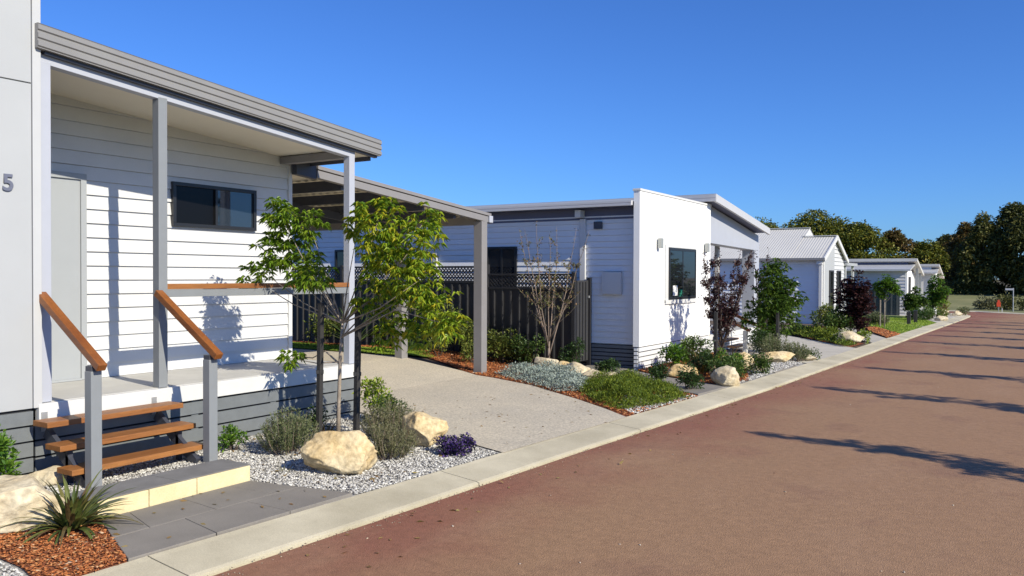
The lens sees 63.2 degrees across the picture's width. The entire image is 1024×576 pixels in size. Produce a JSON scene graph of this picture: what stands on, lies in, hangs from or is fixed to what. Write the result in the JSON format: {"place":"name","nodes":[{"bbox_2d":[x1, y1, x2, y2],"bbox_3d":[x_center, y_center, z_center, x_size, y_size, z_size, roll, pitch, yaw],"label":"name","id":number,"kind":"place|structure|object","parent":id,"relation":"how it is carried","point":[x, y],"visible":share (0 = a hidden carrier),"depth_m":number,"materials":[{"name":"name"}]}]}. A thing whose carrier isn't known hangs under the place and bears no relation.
{"place":"outdoors","nodes":[
{"label":"outdoors","id":0,"kind":"place"},
{"bbox_2d":[44,458,191,495],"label":"gravel","id":1,"kind":"structure","parent":0,"point":[142,468],"depth_m":7.13,"materials":[{"name":"white gravel"}]},
{"bbox_2d":[28,465,66,486],"bbox_3d":[-3.740,1.527,6.721,0.308,0.168,0.285,0,1,17],"label":"boulder","id":2,"kind":"object","parent":1,"relation":"on","point":[51,475],"visible":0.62,"depth_m":6.65,"materials":[{"name":"stone"}]},
{"bbox_2d":[100,481,351,561],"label":"path","id":3,"kind":"structure","parent":0,"point":[216,512],"depth_m":5.83,"materials":[{"name":"grey concrete"}]},
{"bbox_2d":[64,459,250,516],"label":"step block","id":4,"kind":"structure","parent":3,"relation":"on","point":[163,487],"depth_m":6.29,"materials":[{"name":"concrete"}]},
{"bbox_2d":[292,342,435,357],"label":"lawn","id":5,"kind":"structure","parent":0,"point":[364,351],"depth_m":16.50,"materials":[{"name":"green plant"}]},
{"bbox_2d":[292,349,625,452],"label":"driveway","id":6,"kind":"structure","parent":0,"point":[434,390],"depth_m":11.04,"materials":[{"name":"beige concrete"}]},
{"bbox_2d":[40,0,1023,278],"label":"sky","id":7,"kind":"structure","parent":0,"point":[907,116],"materials":[{"name":"blue"}]},
{"bbox_2d":[292,320,932,412],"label":"garden soil","id":8,"kind":"structure","parent":0,"point":[426,359],"depth_m":16.52,"materials":[{"name":"brown soil"}]},
{"bbox_2d":[0,0,381,475],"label":"cottage","id":9,"kind":"structure","parent":8,"relation":"on","point":[130,184],"depth_m":8.57,"materials":[{"name":"white wood"}]},
{"bbox_2d":[51,170,86,382],"bbox_3d":[-4.630,-0.106,8.017,0.060,2.088,1.090,1,1,32],"label":"door","id":10,"kind":"structure","parent":9,"relation":"in","point":[68,190],"depth_m":8.33,"materials":[{"name":"white wood"}]},
{"bbox_2d":[170,181,256,230],"bbox_3d":[-3.498,-0.949,9.817,0.060,0.500,1.180,1,1,32],"label":"window","id":11,"kind":"structure","parent":9,"relation":"in","point":[192,205],"depth_m":9.78,"materials":[{"name":"black glass"}]},
{"bbox_2d":[0,413,501,575],"bbox_3d":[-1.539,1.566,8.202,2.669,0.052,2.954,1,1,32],"label":"gravel","id":12,"kind":"structure","parent":8,"relation":"on","point":[251,453],"depth_m":7.40,"materials":[{"name":"grey gravel"}]},
{"bbox_2d":[0,561,23,575],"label":"gravel","id":13,"kind":"structure","parent":12,"relation":"on","point":[10,568],"depth_m":4.73,"materials":[{"name":"white gravel"}]},
{"bbox_2d":[0,475,65,534],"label":"boulder","id":14,"kind":"object","parent":12,"relation":"on","point":[20,495],"visible":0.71,"depth_m":5.42,"materials":[{"name":"stone"}]},
{"bbox_2d":[0,517,126,575],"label":"mulch bed","id":15,"kind":"object","parent":12,"relation":"on","point":[72,555],"visible":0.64,"depth_m":5.02,"materials":[{"name":"brown wood"}]},
{"bbox_2d":[0,424,22,475],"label":"shrub","id":16,"kind":"object","parent":15,"relation":"on","point":[10,469],"visible":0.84,"depth_m":6.29,"materials":[{"name":"green plant"}]},
{"bbox_2d":[0,467,143,548],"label":"flax plant","id":17,"kind":"object","parent":15,"relation":"on","point":[76,514],"visible":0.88,"depth_m":5.44,"materials":[{"name":"green plant"}]},
{"bbox_2d":[33,290,222,488],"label":"entry steps","id":18,"kind":"structure","parent":12,"relation":"on","point":[93,440],"depth_m":6.96,"materials":[{"name":"brown wood"}]},
{"bbox_2d":[218,423,250,452],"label":"shrub","id":19,"kind":"object","parent":12,"relation":"on","point":[231,438],"visible":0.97,"depth_m":7.99,"materials":[{"name":"green plant"}]},
{"bbox_2d":[253,406,321,455],"bbox_3d":[-2.117,1.340,7.925,0.628,0.490,0.632,1,1,32],"label":"bush","id":20,"kind":"object","parent":12,"relation":"on","point":[291,438],"visible":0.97,"depth_m":7.82,"materials":[{"name":"green plant"}]},
{"bbox_2d":[302,404,329,429],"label":"shrub","id":21,"kind":"object","parent":12,"relation":"on","point":[313,417],"visible":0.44,"depth_m":8.79,"materials":[{"name":"green plant"}]},
{"bbox_2d":[300,430,377,474],"bbox_3d":[-1.458,1.428,7.164,0.560,0.426,0.548,1,1,32],"label":"boulder","id":22,"kind":"object","parent":12,"relation":"on","point":[353,452],"visible":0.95,"depth_m":7.04,"materials":[{"name":"beige stone"}]},
{"bbox_2d":[352,376,398,418],"bbox_3d":[-1.548,1.292,9.567,0.468,0.585,0.484,1,1,32],"label":"shrub","id":23,"kind":"object","parent":12,"relation":"on","point":[373,392],"visible":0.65,"depth_m":9.51,"materials":[{"name":"green plant"}]},
{"bbox_2d":[360,396,418,440],"bbox_3d":[-1.258,1.348,8.636,0.702,0.460,0.704,1,1,32],"label":"bush","id":24,"kind":"object","parent":12,"relation":"on","point":[384,419],"visible":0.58,"depth_m":8.58,"materials":[{"name":"green plant"}]},
{"bbox_2d":[370,392,410,425],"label":"shrub","id":25,"kind":"object","parent":12,"relation":"on","point":[392,401],"visible":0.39,"depth_m":9.20,"materials":[{"name":"green plant"}]},
{"bbox_2d":[366,419,418,460],"bbox_3d":[-1.137,1.402,7.702,0.554,0.380,0.571,1,1,32],"label":"bush","id":26,"kind":"object","parent":12,"relation":"on","point":[394,445],"visible":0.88,"depth_m":7.62,"materials":[{"name":"green plant"}]},
{"bbox_2d":[402,411,448,446],"bbox_3d":[-0.888,1.423,8.278,0.383,0.403,0.414,0,1,-34],"label":"boulder","id":27,"kind":"object","parent":12,"relation":"on","point":[427,428],"visible":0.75,"depth_m":8.14,"materials":[{"name":"beige stone"}]},
{"bbox_2d":[433,432,476,456],"bbox_3d":[-0.530,1.496,7.879,0.415,0.213,0.394,0,1,-15],"label":"flower mound","id":28,"kind":"object","parent":12,"relation":"on","point":[451,445],"visible":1,"depth_m":7.84,"materials":[{"name":"purple plant"}]},
{"bbox_2d":[316,303,323,432],"bbox_3d":[-1.980,0.888,8.574,0.091,1.471,0.079,0,1,3],"label":"tree stake","id":29,"kind":"object","parent":8,"relation":"on","point":[320,370],"visible":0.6,"depth_m":8.55,"materials":[{"name":"black wood"}]},
{"bbox_2d":[234,195,470,431],"bbox_3d":[-1.705,0.326,8.469,3.276,2.600,0.897,1,1,32],"label":"sapling","id":30,"kind":"object","parent":8,"relation":"on","point":[387,250],"visible":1,"depth_m":8.20,"materials":[{"name":"green plant"}]},
{"bbox_2d":[353,305,361,429],"bbox_3d":[-1.564,0.892,8.409,0.091,1.471,0.079,0,1,3],"label":"tree stake","id":31,"kind":"object","parent":8,"relation":"on","point":[357,378],"visible":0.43,"depth_m":8.39,"materials":[{"name":"black wood"}]},
{"bbox_2d":[292,265,576,362],"bbox_3d":[-2.818,0.476,17.812,9.402,1.930,0.080,1,1,32],"label":"fence","id":32,"kind":"object","parent":8,"relation":"on","point":[507,307],"visible":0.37,"depth_m":16.25,"materials":[{"name":"black metal"}]},
{"bbox_2d":[113,357,835,566],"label":"leaf litter","id":33,"kind":"object","parent":8,"relation":"on","point":[621,462],"visible":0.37,"depth_m":7.08,"materials":[{"name":"brown plant"}]},
{"bbox_2d":[292,188,769,370],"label":"cottage","id":34,"kind":"structure","parent":8,"relation":"on","point":[641,261],"depth_m":16.29,"materials":[{"name":"paint"}]},
{"bbox_2d":[335,250,343,279],"bbox_3d":[-3.890,-0.331,19.184,0.500,1.100,0.050,1,1,32],"label":"window","id":35,"kind":"structure","parent":34,"relation":"in","point":[339,254],"depth_m":19.24,"materials":[{"name":"black glass"}]},
{"bbox_2d":[487,246,517,286],"bbox_3d":[-0.208,-0.187,16.890,0.720,1.300,0.050,1,1,32],"label":"window","id":36,"kind":"structure","parent":34,"relation":"in","point":[501,260],"depth_m":16.86,"materials":[{"name":"black glass"}]},
{"bbox_2d":[576,278,591,364],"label":"side gate","id":37,"kind":"structure","parent":34,"relation":"attached to","point":[584,314],"depth_m":15.66,"materials":[{"name":"black metal"}]},
{"bbox_2d":[668,248,695,299],"bbox_3d":[3.451,-0.288,16.841,0.040,1.010,1.520,1,1,32],"label":"window","id":38,"kind":"structure","parent":34,"relation":"in","point":[682,262],"depth_m":16.82,"materials":[{"name":"black glass"}]},
{"bbox_2d":[517,221,588,357],"bbox_3d":[0.695,0.184,14.958,1.165,2.719,1.151,0,1,-12],"label":"twiggy tree","id":39,"kind":"object","parent":8,"relation":"on","point":[549,336],"visible":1,"depth_m":15.03,"materials":[{"name":"brown plant"}]},
{"bbox_2d":[424,350,697,416],"bbox_3d":[0.673,1.414,13.782,2.258,0.180,7.273,0,1,-28],"label":"mulch bed","id":40,"kind":"object","parent":8,"relation":"on","point":[489,364],"visible":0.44,"depth_m":13.67,"materials":[{"name":"brown wood"}]},
{"bbox_2d":[292,163,492,373],"bbox_3d":[-4.421,-0.109,14.479,6.780,3.200,4.580,1,1,32],"label":"carport","id":41,"kind":"object","parent":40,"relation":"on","point":[318,187],"visible":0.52,"depth_m":13.85,"materials":[{"name":"grey paint"}]},
{"bbox_2d":[460,339,488,362],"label":"shrub","id":42,"kind":"object","parent":40,"relation":"on","point":[470,350],"visible":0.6,"depth_m":15.40,"materials":[{"name":"green plant"}]},
{"bbox_2d":[457,320,494,358],"bbox_3d":[-0.784,0.983,16.064,0.849,0.832,0.979,1,1,32],"label":"shrub","id":43,"kind":"object","parent":40,"relation":"on","point":[470,334],"visible":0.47,"depth_m":16.05,"materials":[{"name":"green plant"}]},
{"bbox_2d":[487,326,518,362],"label":"shrub","id":44,"kind":"object","parent":40,"relation":"on","point":[505,343],"visible":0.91,"depth_m":15.67,"materials":[{"name":"green plant"}]},
{"bbox_2d":[508,333,547,362],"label":"shrub","id":45,"kind":"object","parent":40,"relation":"on","point":[526,352],"visible":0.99,"depth_m":15.50,"materials":[{"name":"green plant"}]},
{"bbox_2d":[495,359,596,391],"bbox_3d":[0.730,1.369,13.501,1.475,0.287,2.968,0,1,-24],"label":"silver groundcover","id":46,"kind":"object","parent":40,"relation":"on","point":[566,377],"visible":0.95,"depth_m":13.39,"materials":[{"name":"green plant"}]},
{"bbox_2d":[558,337,586,362],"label":"shrub","id":47,"kind":"object","parent":40,"relation":"on","point":[577,354],"visible":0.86,"depth_m":14.97,"materials":[{"name":"green plant"}]},
{"bbox_2d":[575,368,690,409],"bbox_3d":[1.724,1.364,11.879,1.652,0.346,2.819,0,1,-7],"label":"juniper groundcover","id":48,"kind":"object","parent":40,"relation":"on","point":[627,381],"visible":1,"depth_m":11.44,"materials":[{"name":"green plant"}]},
{"bbox_2d":[622,394,695,413],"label":"gravel","id":49,"kind":"structure","parent":40,"relation":"on","point":[649,406],"depth_m":10.80,"materials":[{"name":"grey gravel"}]},
{"bbox_2d":[626,348,804,395],"bbox_3d":[3.721,1.487,16.199,3.413,0.001,12.600,1,1,32],"label":"gravel bed","id":50,"kind":"object","parent":8,"relation":"on","point":[729,351],"visible":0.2,"depth_m":14.89,"materials":[{"name":"grey gravel"}]},
{"bbox_2d":[594,357,622,371],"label":"shrub","id":51,"kind":"object","parent":50,"relation":"on","point":[609,364],"visible":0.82,"depth_m":13.88,"materials":[{"name":"green plant"}]},
{"bbox_2d":[644,361,669,380],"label":"shrub","id":52,"kind":"object","parent":50,"relation":"on","point":[656,370],"visible":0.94,"depth_m":13.16,"materials":[{"name":"green plant"}]},
{"bbox_2d":[674,361,705,388],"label":"shrub","id":53,"kind":"object","parent":50,"relation":"on","point":[690,378],"visible":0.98,"depth_m":12.42,"materials":[{"name":"green plant"}]},
{"bbox_2d":[638,352,749,383],"bbox_3d":[3.957,1.480,15.787,2.150,0.001,5.450,1,1,32],"label":"mulch bed","id":54,"kind":"object","parent":50,"relation":"on","point":[701,375],"visible":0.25,"depth_m":13.95,"materials":[{"name":"brown wood"}]},
{"bbox_2d":[658,342,690,366],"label":"shrub","id":55,"kind":"object","parent":54,"relation":"on","point":[677,357],"visible":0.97,"depth_m":14.60,"materials":[{"name":"green plant"}]},
{"bbox_2d":[666,364,698,377],"bbox_3d":[2.868,1.413,14.061,0.498,0.258,0.439,1,1,32],"label":"boulder","id":56,"kind":"object","parent":54,"relation":"on","point":[673,370],"visible":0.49,"depth_m":13.96,"materials":[{"name":"stone"}]},
{"bbox_2d":[679,333,714,362],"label":"shrub","id":57,"kind":"object","parent":54,"relation":"on","point":[692,341],"visible":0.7,"depth_m":15.15,"materials":[{"name":"green plant"}]},
{"bbox_2d":[689,349,717,375],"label":"shrub","id":58,"kind":"object","parent":54,"relation":"on","point":[708,356],"visible":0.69,"depth_m":14.12,"materials":[{"name":"green plant"}]},
{"bbox_2d":[705,353,749,379],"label":"shrub","id":59,"kind":"object","parent":54,"relation":"on","point":[730,363],"visible":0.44,"depth_m":13.44,"materials":[{"name":"green plant"}]},
{"bbox_2d":[710,365,739,386],"bbox_3d":[3.370,1.390,12.985,0.427,0.358,0.356,0,1,-25],"label":"boulder","id":60,"kind":"object","parent":50,"relation":"on","point":[727,375],"visible":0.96,"depth_m":12.88,"materials":[{"name":"stone"}]},
{"bbox_2d":[722,315,760,352],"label":"entry steps","id":61,"kind":"structure","parent":50,"relation":"on","point":[744,344],"depth_m":18.75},
{"bbox_2d":[745,353,773,373],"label":"shrub","id":62,"kind":"object","parent":50,"relation":"on","point":[762,362],"visible":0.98,"depth_m":14.42,"materials":[{"name":"green plant"}]},
{"bbox_2d":[747,328,775,354],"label":"shrub","id":63,"kind":"object","parent":50,"relation":"on","point":[759,335],"visible":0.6,"depth_m":17.77,"materials":[{"name":"green plant"}]},
{"bbox_2d":[740,360,801,382],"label":"gravel","id":64,"kind":"structure","parent":50,"relation":"on","point":[789,363],"depth_m":15.38,"materials":[{"name":"grey gravel"}]},
{"bbox_2d":[758,331,792,353],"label":"bush","id":65,"kind":"object","parent":50,"relation":"on","point":[771,347],"visible":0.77,"depth_m":17.27,"materials":[{"name":"green plant"}]},
{"bbox_2d":[757,351,794,361],"bbox_3d":[5.240,1.382,16.511,0.690,0.269,0.490,0,1,-22],"label":"boulder","id":66,"kind":"object","parent":50,"relation":"on","point":[781,356],"visible":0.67,"depth_m":16.34,"materials":[{"name":"beige stone"}]},
{"bbox_2d":[780,341,810,360],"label":"bush","id":67,"kind":"object","parent":50,"relation":"on","point":[799,351],"visible":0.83,"depth_m":16.73,"materials":[{"name":"green plant"}]},
{"bbox_2d":[712,312,718,357],"bbox_3d":[3.782,0.998,15.448,0.093,1.100,0.082,0,1,-13],"label":"tree stake","id":68,"kind":"object","parent":8,"relation":"on","point":[716,339],"visible":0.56,"depth_m":15.42,"materials":[{"name":"black wood"}]},
{"bbox_2d":[698,248,757,358],"bbox_3d":[4.088,0.383,15.942,1.071,2.319,1.075,0,1,-5],"label":"purple tree","id":69,"kind":"object","parent":8,"relation":"on","point":[726,314],"visible":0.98,"depth_m":15.88,"materials":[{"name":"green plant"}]},
{"bbox_2d":[740,257,808,341],"bbox_3d":[5.798,0.416,18.442,1.436,2.193,1.530,1,1,32],"label":"street tree","id":70,"kind":"object","parent":8,"relation":"on","point":[779,291],"visible":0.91,"depth_m":18.26,"materials":[{"name":"green plant"}]},
{"bbox_2d":[710,227,856,323],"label":"cottage","id":71,"kind":"structure","parent":8,"relation":"on","point":[817,265],"depth_m":32.42,"materials":[{"name":"white wood"}]},
{"bbox_2d":[829,270,833,306],"bbox_3d":[12.433,0.076,32.388,0.050,1.530,0.720,1,1,32],"label":"window","id":72,"kind":"structure","parent":71,"relation":"in","point":[831,272],"depth_m":32.36,"materials":[{"name":"black glass"}]},
{"bbox_2d":[793,325,863,346],"bbox_3d":[9.131,1.387,25.280,1.743,0.027,10.439,0,1,14],"label":"mulch bed","id":73,"kind":"object","parent":8,"relation":"on","point":[830,342],"visible":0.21,"depth_m":21.69,"materials":[{"name":"brown wood"}]},
{"bbox_2d":[783,324,856,345],"bbox_3d":[8.522,1.188,23.263,1.197,0.429,6.377,0,1,3],"label":"hedge","id":74,"kind":"object","parent":73,"relation":"on","point":[819,333],"visible":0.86,"depth_m":22.26,"materials":[{"name":"green plant"}]},
{"bbox_2d":[815,302,840,328],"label":"shrub","id":75,"kind":"object","parent":73,"relation":"on","point":[823,311],"visible":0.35,"depth_m":25.80,"materials":[{"name":"green plant"}]},
{"bbox_2d":[822,306,855,331],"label":"shrub","id":76,"kind":"object","parent":73,"relation":"on","point":[839,321],"visible":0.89,"depth_m":23.40,"materials":[{"name":"green plant"}]},
{"bbox_2d":[837,331,864,344],"bbox_3d":[8.554,1.283,20.979,0.589,0.392,0.439,0,1,-3],"label":"boulder","id":77,"kind":"object","parent":73,"relation":"on","point":[853,336],"visible":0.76,"depth_m":20.85,"materials":[{"name":"stone"}]},
{"bbox_2d":[828,270,876,331],"bbox_3d":[9.677,0.464,23.436,1.069,1.990,1.321,0,1,-39],"label":"purple tree","id":78,"kind":"object","parent":8,"relation":"on","point":[858,303],"visible":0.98,"depth_m":23.30,"materials":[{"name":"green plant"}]},
{"bbox_2d":[846,289,899,315],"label":"fence","id":79,"kind":"object","parent":8,"relation":"on","point":[892,305],"visible":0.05,"depth_m":40.82,"materials":[{"name":"grey metal"}]},
{"bbox_2d":[844,258,923,314],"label":"cottage","id":80,"kind":"structure","parent":8,"relation":"on","point":[906,272],"depth_m":42.17,"materials":[{"name":"white wood"}]},
{"bbox_2d":[871,274,905,326],"bbox_3d":[12.764,0.466,28.287,1.140,1.913,0.694,1,1,32],"label":"slim tree","id":81,"kind":"object","parent":8,"relation":"on","point":[889,285],"visible":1,"depth_m":28.21,"materials":[{"name":"green plant"}]},
{"bbox_2d":[901,286,931,312],"bbox_3d":[17.971,0.650,37.177,1.233,1.504,1.519,0,1,5],"label":"garden tree","id":82,"kind":"object","parent":8,"relation":"on","point":[911,301],"visible":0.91,"depth_m":36.87,"materials":[{"name":"green plant"}]},
{"bbox_2d":[918,264,943,312],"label":"cottage","id":83,"kind":"structure","parent":8,"relation":"on","point":[929,270],"depth_m":45.28,"materials":[{"name":"metal"}]},
{"bbox_2d":[915,273,952,317],"bbox_3d":[18.924,0.374,37.593,1.534,2.086,1.690,0,1,-8],"label":"garden tree","id":84,"kind":"object","parent":8,"relation":"on","point":[938,294],"visible":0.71,"depth_m":37.44,"materials":[{"name":"green plant"}]},
{"label":"mulch bed","id":85,"kind":"structure","parent":8,"relation":"on","visible":0},
{"bbox_2d":[304,313,341,342],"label":"shrub","id":86,"kind":"object","parent":85,"relation":"on","point":[329,333],"visible":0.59,"depth_m":18.26,"materials":[{"name":"green plant"}]},
{"bbox_2d":[214,311,1023,575],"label":"road","id":87,"kind":"structure","parent":0,"point":[899,457],"depth_m":6.63,"materials":[{"name":"red asphalt"}]},
{"bbox_2d":[83,315,970,575],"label":"kerb","id":88,"kind":"structure","parent":87,"relation":"on","point":[218,554],"depth_m":6.62,"materials":[{"name":"beige concrete"}]},
{"bbox_2d":[207,341,905,575],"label":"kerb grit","id":89,"kind":"object","parent":87,"relation":"on","point":[545,466],"visible":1,"depth_m":7.35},
{"bbox_2d":[600,369,724,395],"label":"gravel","id":90,"kind":"structure","parent":0,"point":[709,388],"depth_m":12.62,"materials":[{"name":"grey gravel"}]},
{"bbox_2d":[727,334,855,362],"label":"driveway","id":91,"kind":"structure","parent":0,"point":[827,349],"depth_m":20.05,"materials":[{"name":"concrete"}]},
{"bbox_2d":[846,315,935,333],"bbox_3d":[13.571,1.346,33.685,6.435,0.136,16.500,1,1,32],"label":"lawn","id":92,"kind":"structure","parent":0,"point":[896,325],"depth_m":30.10,"materials":[{"name":"green plant"}]},
{"bbox_2d":[865,310,890,324],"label":"bush","id":93,"kind":"object","parent":92,"relation":"on","point":[874,317],"visible":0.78,"depth_m":30.02,"materials":[{"name":"green plant"}]},
{"bbox_2d":[945,291,1023,309],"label":"grass bank","id":94,"kind":"structure","parent":0,"point":[959,300],"depth_m":63.39,"materials":[{"name":"green plant"}]},
{"bbox_2d":[938,277,997,294],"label":"hedge","id":95,"kind":"object","parent":94,"relation":"on","point":[955,285],"visible":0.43,"depth_m":68.22,"materials":[{"name":"green plant"}]},
{"bbox_2d":[950,210,1012,294],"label":"gum tree","id":96,"kind":"object","parent":94,"relation":"on","point":[983,234],"visible":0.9,"depth_m":68.03,"materials":[{"name":"green plant"}]},
{"bbox_2d":[971,294,1006,309],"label":"shrub","id":97,"kind":"object","parent":94,"relation":"on","point":[984,304],"visible":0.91,"depth_m":53.97,"materials":[{"name":"green plant"}]},
{"bbox_2d":[994,293,1022,309],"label":"shrub","id":98,"kind":"object","parent":94,"relation":"on","point":[1007,299],"visible":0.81,"depth_m":54.45,"materials":[{"name":"green plant"}]},
{"bbox_2d":[998,212,1023,293],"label":"gum tree","id":99,"kind":"object","parent":94,"relation":"on","point":[1015,232],"visible":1,"depth_m":66.24,"materials":[{"name":"green plant"}]},
{"bbox_2d":[947,308,1023,312],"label":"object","id":100,"kind":"structure","parent":0,"point":[1011,311],"depth_m":52.73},
{"bbox_2d":[775,208,863,258],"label":"gum tree","id":101,"kind":"object","parent":100,"relation":"on","point":[831,226],"visible":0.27,"depth_m":78.64,"materials":[{"name":"green plant"}]},
{"bbox_2d":[829,219,904,258],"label":"gum tree","id":102,"kind":"object","parent":100,"relation":"on","point":[861,239],"visible":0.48,"depth_m":76.09,"materials":[{"name":"green plant"}]},
{"bbox_2d":[872,227,917,258],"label":"gum tree","id":103,"kind":"object","parent":100,"relation":"on","point":[900,240],"visible":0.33,"depth_m":77.24,"materials":[{"name":"green plant"}]},
{"bbox_2d":[900,239,951,281],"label":"gum tree","id":104,"kind":"object","parent":100,"relation":"on","point":[924,252],"visible":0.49,"depth_m":77.12,"materials":[{"name":"green plant"}]},
{"bbox_2d":[942,221,980,290],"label":"gum tree","id":105,"kind":"object","parent":100,"relation":"on","point":[952,241],"visible":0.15,"depth_m":72.63,"materials":[{"name":"green plant"}]},
{"bbox_2d":[985,201,1023,294],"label":"gum tree","id":106,"kind":"object","parent":100,"relation":"on","point":[1006,214],"visible":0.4,"depth_m":67.88,"materials":[{"name":"green plant"}]},
{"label":"mulch bed","id":107,"kind":"structure","parent":0,"visible":0},
{"bbox_2d":[866,326,899,337],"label":"mulch chips","id":108,"kind":"object","parent":107,"relation":"on","point":[882,332],"visible":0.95,"depth_m":25.81,"materials":[{"name":"orange wood"}]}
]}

